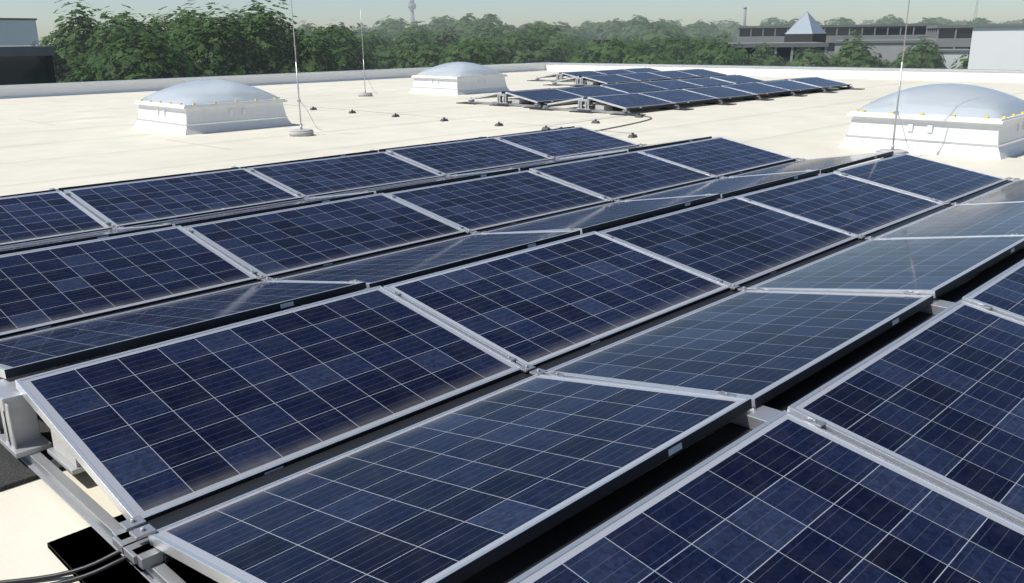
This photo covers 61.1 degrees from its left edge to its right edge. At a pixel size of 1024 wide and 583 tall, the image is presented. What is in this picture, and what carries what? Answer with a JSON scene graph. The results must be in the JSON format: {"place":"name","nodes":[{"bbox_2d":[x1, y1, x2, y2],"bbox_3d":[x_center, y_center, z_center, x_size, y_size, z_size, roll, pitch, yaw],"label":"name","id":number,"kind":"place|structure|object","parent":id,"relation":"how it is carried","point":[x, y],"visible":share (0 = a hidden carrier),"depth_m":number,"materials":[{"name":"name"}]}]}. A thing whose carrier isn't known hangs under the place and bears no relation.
{"place":"outdoors","nodes":[
{"label":"outdoors","id":0,"kind":"place"},
{"bbox_2d":[0,45,55,84],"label":"dark hall","id":1,"kind":"structure","parent":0,"point":[25,64],"depth_m":52.12,"materials":[{"name":"black glass"}]},
{"bbox_2d":[0,18,38,45],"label":"pale block","id":2,"kind":"structure","parent":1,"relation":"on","point":[18,31],"depth_m":121.46,"materials":[{"name":"white glass"}]},
{"bbox_2d":[317,168,518,196],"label":"solar panel","id":3,"kind":"object","parent":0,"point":[417,184],"visible":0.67,"depth_m":7.67,"materials":[{"name":"blue glass"}]},
{"bbox_2d":[0,62,1023,98],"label":"parapet wall","id":4,"kind":"structure","parent":0,"point":[58,89],"depth_m":29.09,"materials":[{"name":"white concrete"}]},
{"bbox_2d":[0,0,1023,44],"label":"sky","id":5,"kind":"structure","parent":0,"point":[516,13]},
{"bbox_2d":[834,39,929,67],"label":"building","id":6,"kind":"structure","parent":0,"point":[890,50],"depth_m":125.48,"materials":[{"name":"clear glass"}]},
{"bbox_2d":[968,24,1023,69],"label":"pale block","id":7,"kind":"structure","parent":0,"point":[997,47],"depth_m":65.39,"materials":[{"name":"white concrete"}]},
{"label":"ground","id":8,"kind":"structure","parent":0,"visible":0},
{"bbox_2d":[31,0,119,82],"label":"belt tree","id":9,"kind":"object","parent":8,"relation":"on","point":[70,45],"visible":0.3,"depth_m":55.06,"materials":[{"name":"green plant"}]},
{"bbox_2d":[81,4,154,75],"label":"belt tree","id":10,"kind":"object","parent":8,"relation":"on","point":[105,33],"visible":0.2,"depth_m":53.23,"materials":[{"name":"green plant"}]},
{"bbox_2d":[57,12,203,82],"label":"belt tree","id":11,"kind":"object","parent":8,"relation":"on","point":[124,62],"visible":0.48,"depth_m":44.09,"materials":[{"name":"green plant"}]},
{"bbox_2d":[142,6,208,47],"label":"belt tree","id":12,"kind":"object","parent":8,"relation":"on","point":[165,23],"visible":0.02,"depth_m":57.84,"materials":[{"name":"green plant"}]},
{"bbox_2d":[135,0,221,74],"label":"belt tree","id":13,"kind":"object","parent":8,"relation":"on","point":[174,28],"visible":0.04,"depth_m":53.58,"materials":[{"name":"green plant"}]},
{"bbox_2d":[155,2,273,77],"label":"belt tree","id":14,"kind":"object","parent":8,"relation":"on","point":[210,34],"visible":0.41,"depth_m":46.60,"materials":[{"name":"green plant"}]},
{"bbox_2d":[206,0,348,75],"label":"belt tree","id":15,"kind":"object","parent":8,"relation":"on","point":[274,59],"visible":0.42,"depth_m":50.45,"materials":[{"name":"green plant"}]},
{"bbox_2d":[304,19,380,70],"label":"belt tree","id":16,"kind":"object","parent":8,"relation":"on","point":[349,55],"visible":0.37,"depth_m":70.55,"materials":[{"name":"green plant"}]},
{"bbox_2d":[371,45,414,68],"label":"belt tree","id":17,"kind":"object","parent":8,"relation":"on","point":[387,55],"visible":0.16,"depth_m":85.73,"materials":[{"name":"green plant"}]},
{"bbox_2d":[388,23,444,62],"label":"belt tree","id":18,"kind":"object","parent":8,"relation":"on","point":[405,38],"visible":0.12,"depth_m":101.07,"materials":[{"name":"green plant"}]},
{"bbox_2d":[396,38,453,67],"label":"belt tree","id":19,"kind":"object","parent":8,"relation":"on","point":[430,59],"visible":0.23,"depth_m":84.38,"materials":[{"name":"green plant"}]},
{"bbox_2d":[432,36,518,66],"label":"belt tree","id":20,"kind":"object","parent":8,"relation":"on","point":[486,52],"visible":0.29,"depth_m":79.21,"materials":[{"name":"green plant"}]},
{"bbox_2d":[462,13,513,38],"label":"belt tree","id":21,"kind":"object","parent":8,"relation":"on","point":[485,21],"visible":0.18,"depth_m":217.88,"materials":[{"name":"green plant"}]},
{"bbox_2d":[0,71,1023,582],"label":"roof slab","id":22,"kind":"structure","parent":8,"relation":"on","point":[46,143],"depth_m":13.93,"materials":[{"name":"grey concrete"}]},
{"bbox_2d":[0,377,146,555],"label":"mounting frame","id":23,"kind":"object","parent":22,"relation":"on","point":[32,447],"visible":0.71,"depth_m":3.07,"materials":[{"name":"metal"}]},
{"bbox_2d":[15,286,522,528],"bbox_3d":[-0.877,0.343,3.410,0.995,0.047,1.650,27,30,38],"label":"solar panel","id":24,"kind":"object","parent":23,"relation":"on","point":[150,432],"visible":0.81,"depth_m":3.24,"materials":[{"name":"blue glass"}]},
{"bbox_2d":[49,188,118,227],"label":"clamps","id":25,"kind":"object","parent":22,"relation":"on","point":[66,193],"visible":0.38,"depth_m":6.61,"materials":[{"name":"metal"}]},
{"bbox_2d":[0,190,111,245],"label":"solar panel","id":26,"kind":"object","parent":25,"relation":"on","point":[37,216],"visible":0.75,"depth_m":6.58,"materials":[{"name":"blue glass"}]},
{"bbox_2d":[47,514,217,582],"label":"rubber mat","id":27,"kind":"object","parent":22,"relation":"on","point":[145,563],"visible":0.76,"depth_m":2.48,"materials":[{"name":"rubber"}]},
{"bbox_2d":[148,374,751,582],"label":"solar panel","id":28,"kind":"object","parent":27,"relation":"on","point":[462,493],"visible":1,"depth_m":2.52,"materials":[{"name":"blue glass"}]},
{"bbox_2d":[508,410,1023,582],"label":"solar panel","id":29,"kind":"object","parent":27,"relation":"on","point":[784,496],"visible":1,"depth_m":2.27,"materials":[{"name":"glass"}]},
{"bbox_2d":[112,223,267,279],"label":"clamps","id":30,"kind":"object","parent":22,"relation":"on","point":[260,277],"visible":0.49,"depth_m":5.19,"materials":[{"name":"metal"}]},
{"bbox_2d":[0,224,172,254],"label":"solar panel","id":31,"kind":"object","parent":30,"relation":"on","point":[26,246],"visible":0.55,"depth_m":5.63,"materials":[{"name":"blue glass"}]},
{"bbox_2d":[0,225,257,337],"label":"solar panel","id":32,"kind":"object","parent":30,"relation":"on","point":[42,288],"visible":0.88,"depth_m":4.91,"materials":[{"name":"blue glass"}]},
{"bbox_2d":[63,168,302,226],"bbox_3d":[-2.787,-0.816,7.441,0.995,0.047,1.650,26,30,38],"label":"solar panel","id":33,"kind":"object","parent":30,"relation":"on","point":[125,204],"visible":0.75,"depth_m":7.35,"materials":[{"name":"blue glass"}]},
{"bbox_2d":[126,192,373,227],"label":"solar panel","id":34,"kind":"object","parent":30,"relation":"on","point":[200,219],"visible":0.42,"depth_m":6.55,"materials":[{"name":"blue glass"}]},
{"bbox_2d":[5,146,634,245],"bbox_3d":[-1.240,-0.966,8.257,0.240,0.060,8.310,15,22,42],"label":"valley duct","id":35,"kind":"object","parent":30,"relation":"attached to","point":[261,205],"visible":0.11,"depth_m":7.20,"materials":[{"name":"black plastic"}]},
{"bbox_2d":[183,193,466,276],"bbox_3d":[-1.249,-0.411,5.997,0.995,0.047,1.650,26,30,38],"label":"solar panel","id":36,"kind":"object","parent":30,"relation":"on","point":[281,242],"visible":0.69,"depth_m":5.90,"materials":[{"name":"blue glass"}]},
{"bbox_2d":[133,79,292,134],"bbox_3d":[-5.301,-3.316,15.262,2.000,0.817,2.000,15,22,42],"label":"skylight","id":37,"kind":"object","parent":22,"relation":"on","point":[202,106],"visible":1,"depth_m":14.65,"materials":[{"name":"white plastic"}]},
{"bbox_2d":[0,112,651,582],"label":"dc cables","id":38,"kind":"object","parent":22,"relation":"on","point":[72,572],"visible":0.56,"depth_m":2.47,"materials":[{"name":"black plastic"}]},
{"bbox_2d":[261,277,535,371],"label":"clamps","id":39,"kind":"object","parent":22,"relation":"on","point":[526,368],"visible":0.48,"depth_m":4.22,"materials":[{"name":"metal"}]},
{"bbox_2d":[0,280,366,378],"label":"solar panel","id":40,"kind":"object","parent":39,"relation":"on","point":[26,353],"visible":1,"depth_m":3.98,"materials":[{"name":"blue glass"}]},
{"bbox_2d":[0,160,798,338],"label":"mounting rail","id":41,"kind":"object","parent":39,"relation":"attached to","point":[320,267],"visible":0.17,"depth_m":5.63,"materials":[{"name":"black metal"}]},
{"bbox_2d":[385,170,610,233],"bbox_3d":[-0.084,-0.756,7.143,0.995,0.047,1.650,26,30,38],"label":"solar panel","id":42,"kind":"object","parent":41,"relation":"on","point":[481,204],"visible":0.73,"depth_m":7.06,"materials":[{"name":"blue glass"}]},
{"bbox_2d":[623,170,819,200],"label":"solar panel","id":43,"kind":"object","parent":41,"relation":"on","point":[725,187],"visible":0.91,"depth_m":7.47,"materials":[{"name":"blue glass"}]},
{"bbox_2d":[279,230,580,288],"bbox_3d":[-0.489,-0.204,5.286,0.995,0.048,1.650,2,14,45],"label":"solar panel","id":44,"kind":"object","parent":39,"relation":"on","point":[383,270],"visible":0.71,"depth_m":5.16,"materials":[{"name":"blue glass"}]},
{"bbox_2d":[384,231,730,366],"bbox_3d":[0.289,-0.007,4.554,0.995,0.048,1.650,27,30,38],"label":"solar panel","id":45,"kind":"object","parent":39,"relation":"on","point":[537,306],"visible":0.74,"depth_m":4.43,"materials":[{"name":"blue glass"}]},
{"bbox_2d":[370,149,448,175],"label":"clamps","id":46,"kind":"object","parent":22,"relation":"on","point":[445,174],"visible":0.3,"depth_m":8.88,"materials":[{"name":"metal"}]},
{"bbox_2d":[247,152,442,196],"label":"solar panel","id":47,"kind":"object","parent":46,"relation":"on","point":[320,177],"visible":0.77,"depth_m":8.51,"materials":[{"name":"blue glass"}]},
{"bbox_2d":[409,62,509,94],"bbox_3d":[-1.468,-5.982,24.178,2.000,0.817,2.000,15,22,42],"label":"skylight","id":48,"kind":"object","parent":22,"relation":"on","point":[458,78],"visible":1,"depth_m":23.57,"materials":[{"name":"white plastic"}]},
{"bbox_2d":[458,93,541,107],"bbox_3d":[-0.137,-4.279,19.319,2.767,0.261,0.490,15,22,42],"label":"mounting frame","id":49,"kind":"object","parent":22,"relation":"on","point":[515,102],"visible":0.97,"depth_m":19.17,"materials":[{"name":"metal"}]},
{"bbox_2d":[446,168,616,200],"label":"clamps","id":50,"kind":"object","parent":22,"relation":"on","point":[612,199],"visible":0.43,"depth_m":7.92,"materials":[{"name":"metal"}]},
{"bbox_2d":[458,151,626,174],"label":"solar panel","id":51,"kind":"object","parent":50,"relation":"on","point":[524,167],"visible":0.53,"depth_m":8.88,"materials":[{"name":"silver glass"}]},
{"bbox_2d":[529,151,714,201],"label":"solar panel","id":52,"kind":"object","parent":50,"relation":"on","point":[625,175],"visible":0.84,"depth_m":8.20,"materials":[{"name":"blue glass"}]},
{"bbox_2d":[529,99,645,115],"bbox_3d":[1.521,-3.749,17.456,2.767,0.261,0.490,15,22,42],"label":"mounting frame","id":53,"kind":"object","parent":22,"relation":"on","point":[597,109],"visible":0.98,"depth_m":17.30,"materials":[{"name":"metal"}]},
{"bbox_2d":[470,228,739,289],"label":"clamps","id":54,"kind":"object","parent":22,"relation":"on","point":[733,286],"visible":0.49,"depth_m":5.34,"materials":[{"name":"metal"}]},
{"bbox_2d":[487,194,720,233],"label":"solar panel","id":55,"kind":"object","parent":54,"relation":"on","point":[591,219],"visible":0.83,"depth_m":6.29,"materials":[{"name":"glass"}]},
{"bbox_2d":[598,196,858,289],"bbox_3d":[1.454,-0.353,5.699,0.995,0.047,1.650,26,30,38],"label":"solar panel","id":56,"kind":"object","parent":54,"relation":"on","point":[735,240],"visible":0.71,"depth_m":5.60,"materials":[{"name":"blue glass"}]},
{"bbox_2d":[555,150,720,177],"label":"clamps","id":57,"kind":"object","parent":22,"relation":"on","point":[717,176],"visible":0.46,"depth_m":8.61,"materials":[{"name":"metal"}]},
{"bbox_2d":[638,137,795,176],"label":"solar panel","id":58,"kind":"object","parent":57,"relation":"on","point":[720,156],"visible":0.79,"depth_m":9.36,"materials":[{"name":"blue glass"}]},
{"bbox_2d":[583,93,693,110],"bbox_3d":[2.687,-4.114,18.595,2.767,0.292,0.490,15,22,42],"label":"mounting frame","id":59,"kind":"object","parent":22,"relation":"on","point":[673,107],"visible":0.41,"depth_m":17.87,"materials":[{"name":"metal"}]},
{"bbox_2d":[587,93,674,109],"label":"solar panel","id":60,"kind":"object","parent":59,"relation":"on","point":[629,101],"visible":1,"depth_m":17.48,"materials":[{"name":"blue glass"}]},
{"bbox_2d":[642,89,717,103],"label":"solar panel","id":61,"kind":"object","parent":59,"relation":"on","point":[680,96],"visible":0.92,"depth_m":18.68,"materials":[{"name":"blue glass"}]},
{"bbox_2d":[529,368,825,452],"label":"clamps","id":62,"kind":"object","parent":22,"relation":"on","point":[752,418],"visible":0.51,"depth_m":2.89,"materials":[{"name":"metal"}]},
{"bbox_2d":[544,290,933,408],"bbox_3d":[1.048,0.200,3.843,0.995,0.047,1.650,2,14,45],"label":"solar panel","id":63,"kind":"object","parent":62,"relation":"on","point":[759,348],"visible":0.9,"depth_m":3.69,"materials":[{"name":"blue glass"}]},
{"bbox_2d":[742,93,773,100],"bbox_3d":[5.018,-4.813,20.882,2.767,0.292,0.490,15,22,42],"label":"mounting bracket","id":64,"kind":"object","parent":22,"relation":"on","point":[753,98],"visible":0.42,"depth_m":20.12,"materials":[{"name":"metal"}]},
{"bbox_2d":[686,86,756,99],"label":"solar panel","id":65,"kind":"object","parent":64,"relation":"on","point":[721,92],"visible":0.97,"depth_m":19.82,"materials":[{"name":"blue glass"}]},
{"bbox_2d":[721,82,790,95],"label":"solar panel","id":66,"kind":"object","parent":64,"relation":"on","point":[758,88],"visible":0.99,"depth_m":20.95,"materials":[{"name":"blue glass"}]},
{"bbox_2d":[719,169,950,203],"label":"clamps","id":67,"kind":"object","parent":22,"relation":"on","point":[946,202],"visible":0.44,"depth_m":7.79,"materials":[{"name":"metal"}]},
{"bbox_2d":[735,151,893,176],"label":"solar panel","id":68,"kind":"object","parent":67,"relation":"on","point":[826,164],"visible":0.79,"depth_m":8.64,"materials":[{"name":"blue glass"}]},
{"bbox_2d":[736,172,944,238],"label":"solar panel","id":69,"kind":"object","parent":67,"relation":"on","point":[853,206],"visible":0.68,"depth_m":6.76,"materials":[{"name":"blue glass"}]},
{"bbox_2d":[737,286,992,314],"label":"clamps","id":70,"kind":"object","parent":22,"relation":"on","point":[936,306],"visible":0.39,"depth_m":4.04,"materials":[{"name":"metal"}]},
{"bbox_2d":[140,180,1011,562],"bbox_3d":[1.835,-0.152,5.372,0.240,0.060,8.310,15,22,42],"label":"mounting rail","id":71,"kind":"object","parent":70,"relation":"attached to","point":[164,520],"visible":0.31,"depth_m":3.29,"materials":[{"name":"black metal"}]},
{"bbox_2d":[787,300,1023,525],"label":"solar panel","id":72,"kind":"object","parent":70,"relation":"on","point":[938,399],"visible":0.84,"depth_m":2.96,"materials":[{"name":"blue glass"}]},
{"bbox_2d":[962,259,1023,321],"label":"solar panel","id":73,"kind":"object","parent":70,"relation":"on","point":[1002,293],"visible":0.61,"depth_m":4.08,"materials":[{"name":"glass"}]},
{"bbox_2d":[876,0,912,158],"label":"lightning rod","id":74,"kind":"object","parent":22,"relation":"on","point":[898,151],"visible":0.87,"depth_m":10.46,"materials":[{"name":"metal"}]},
{"bbox_2d":[800,154,1012,179],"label":"clamps","id":75,"kind":"object","parent":22,"relation":"on","point":[1009,178],"visible":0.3,"depth_m":8.96,"materials":[{"name":"metal"}]},
{"bbox_2d":[833,153,1007,204],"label":"solar panel","id":76,"kind":"object","parent":75,"relation":"on","point":[941,182],"visible":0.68,"depth_m":7.91,"materials":[{"name":"glass"}]},
{"bbox_2d":[839,83,1023,159],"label":"skylight","id":77,"kind":"object","parent":22,"relation":"on","point":[960,120],"visible":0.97,"depth_m":10.91,"materials":[{"name":"white plastic"}]},
{"bbox_2d":[865,234,1023,272],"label":"clamps","id":78,"kind":"object","parent":22,"relation":"on","point":[868,238],"visible":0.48,"depth_m":5.82,"materials":[{"name":"metal"}]},
{"bbox_2d":[462,249,1023,582],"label":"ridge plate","id":79,"kind":"object","parent":78,"relation":"on","point":[533,553],"visible":0.25,"depth_m":2.64,"materials":[{"name":"black metal"}]},
{"bbox_2d":[747,235,1023,297],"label":"solar panel","id":80,"kind":"object","parent":78,"relation":"on","point":[935,267],"visible":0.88,"depth_m":4.83,"materials":[{"name":"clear glass"}]},
{"bbox_2d":[875,201,1023,238],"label":"solar panel","id":81,"kind":"object","parent":78,"relation":"on","point":[991,219],"visible":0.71,"depth_m":6.07,"materials":[{"name":"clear glass"}]},
{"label":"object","id":82,"kind":"object","parent":22,"relation":"on","visible":0},
{"bbox_2d":[960,179,1023,203],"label":"solar panel","id":83,"kind":"object","parent":82,"relation":"on","point":[1012,191],"visible":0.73,"depth_m":7.30,"materials":[{"name":"glass"}]},
{"bbox_3d":[2.382,-1.661,10.325,2.767,0.261,0.490,15,22,42],"label":"pair c-mount","id":84,"kind":"object","parent":22,"relation":"on","visible":0},
{"bbox_2d":[567,136,711,157],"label":"solar panel","id":85,"kind":"object","parent":84,"relation":"on","point":[641,147],"visible":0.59,"depth_m":9.82,"materials":[{"name":"glass"}]},
{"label":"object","id":86,"kind":"object","parent":22,"relation":"on","visible":0},
{"bbox_2d":[386,137,550,174],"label":"solar panel","id":87,"kind":"object","parent":86,"relation":"on","point":[460,157],"visible":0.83,"depth_m":9.65,"materials":[{"name":"blue glass"}]},
{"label":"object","id":88,"kind":"object","parent":22,"relation":"on","visible":0},
{"bbox_2d":[505,89,582,102],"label":"solar panel","id":89,"kind":"object","parent":88,"relation":"on","point":[547,95],"visible":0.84,"depth_m":19.33,"materials":[{"name":"blue glass"}]},
{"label":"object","id":90,"kind":"object","parent":22,"relation":"on","visible":0},
{"bbox_2d":[556,86,625,96],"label":"solar panel","id":91,"kind":"object","parent":90,"relation":"on","point":[588,91],"visible":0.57,"depth_m":20.57,"materials":[{"name":"glass"}]},
{"bbox_2d":[600,82,666,92],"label":"solar panel","id":92,"kind":"object","parent":90,"relation":"on","point":[632,87],"visible":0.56,"depth_m":21.71,"materials":[{"name":"glass"}]},
{"bbox_2d":[479,31,563,63],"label":"belt tree","id":93,"kind":"object","parent":8,"relation":"on","point":[512,41],"visible":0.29,"depth_m":90.40,"materials":[{"name":"green plant"}]},
{"bbox_2d":[587,18,630,37],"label":"belt tree","id":94,"kind":"object","parent":8,"relation":"on","point":[608,28],"visible":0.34,"depth_m":302.21,"materials":[{"name":"green plant"}]},
{"bbox_2d":[565,35,678,63],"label":"belt tree","id":95,"kind":"object","parent":8,"relation":"on","point":[615,51],"visible":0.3,"depth_m":91.35,"materials":[{"name":"green plant"}]},
{"bbox_2d":[633,18,686,43],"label":"belt tree","id":96,"kind":"object","parent":8,"relation":"on","point":[644,33],"visible":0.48,"depth_m":240.53,"materials":[{"name":"green plant"}]},
{"bbox_2d":[640,32,700,63],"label":"belt tree","id":97,"kind":"object","parent":8,"relation":"on","point":[670,46],"visible":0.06,"depth_m":102.53,"materials":[{"name":"green plant"}]},
{"bbox_2d":[685,35,765,65],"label":"belt tree","id":98,"kind":"object","parent":8,"relation":"on","point":[719,53],"visible":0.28,"depth_m":91.10,"materials":[{"name":"green plant"}]},
{"bbox_2d":[743,42,790,65],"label":"belt tree","id":99,"kind":"object","parent":8,"relation":"on","point":[770,58],"visible":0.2,"depth_m":106.05,"materials":[{"name":"green plant"}]},
{"bbox_2d":[728,42,828,65],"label":"office row","id":100,"kind":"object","parent":8,"relation":"on","point":[785,50],"visible":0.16,"depth_m":123.33,"materials":[{"name":"grey concrete"}]},
{"bbox_2d":[785,46,840,66],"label":"belt tree","id":101,"kind":"object","parent":8,"relation":"on","point":[812,57],"visible":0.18,"depth_m":86.96,"materials":[{"name":"green plant"}]},
{"bbox_2d":[737,23,941,65],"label":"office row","id":102,"kind":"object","parent":8,"relation":"on","point":[750,34],"visible":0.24,"depth_m":227.00,"materials":[{"name":"grey glass"}]},
{"bbox_2d":[784,11,826,42],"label":"glass pyramid","id":103,"kind":"object","parent":102,"relation":"on","point":[806,27],"visible":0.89,"depth_m":216.67,"materials":[{"name":"grey glass"}]},
{"bbox_2d":[828,30,886,67],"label":"belt tree","id":104,"kind":"object","parent":8,"relation":"on","point":[858,56],"visible":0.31,"depth_m":91.70,"materials":[{"name":"green plant"}]},
{"bbox_2d":[887,36,946,68],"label":"belt tree","id":105,"kind":"object","parent":8,"relation":"on","point":[911,58],"visible":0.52,"depth_m":105.04,"materials":[{"name":"green plant"}]},
{"bbox_2d":[914,49,969,68],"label":"white annex","id":106,"kind":"object","parent":8,"relation":"on","point":[950,56],"visible":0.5,"depth_m":105.03,"materials":[{"name":"clear concrete"}]},
{"bbox_2d":[926,25,972,56],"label":"office row","id":107,"kind":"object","parent":8,"relation":"on","point":[951,36],"visible":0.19,"depth_m":173.51,"materials":[{"name":"grey concrete"}]},
{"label":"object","id":108,"kind":"object","parent":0,"visible":0},
{"bbox_2d":[495,127,639,157],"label":"solar panel","id":109,"kind":"object","parent":108,"relation":"on","point":[565,142],"visible":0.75,"depth_m":10.81,"materials":[{"name":"glass"}]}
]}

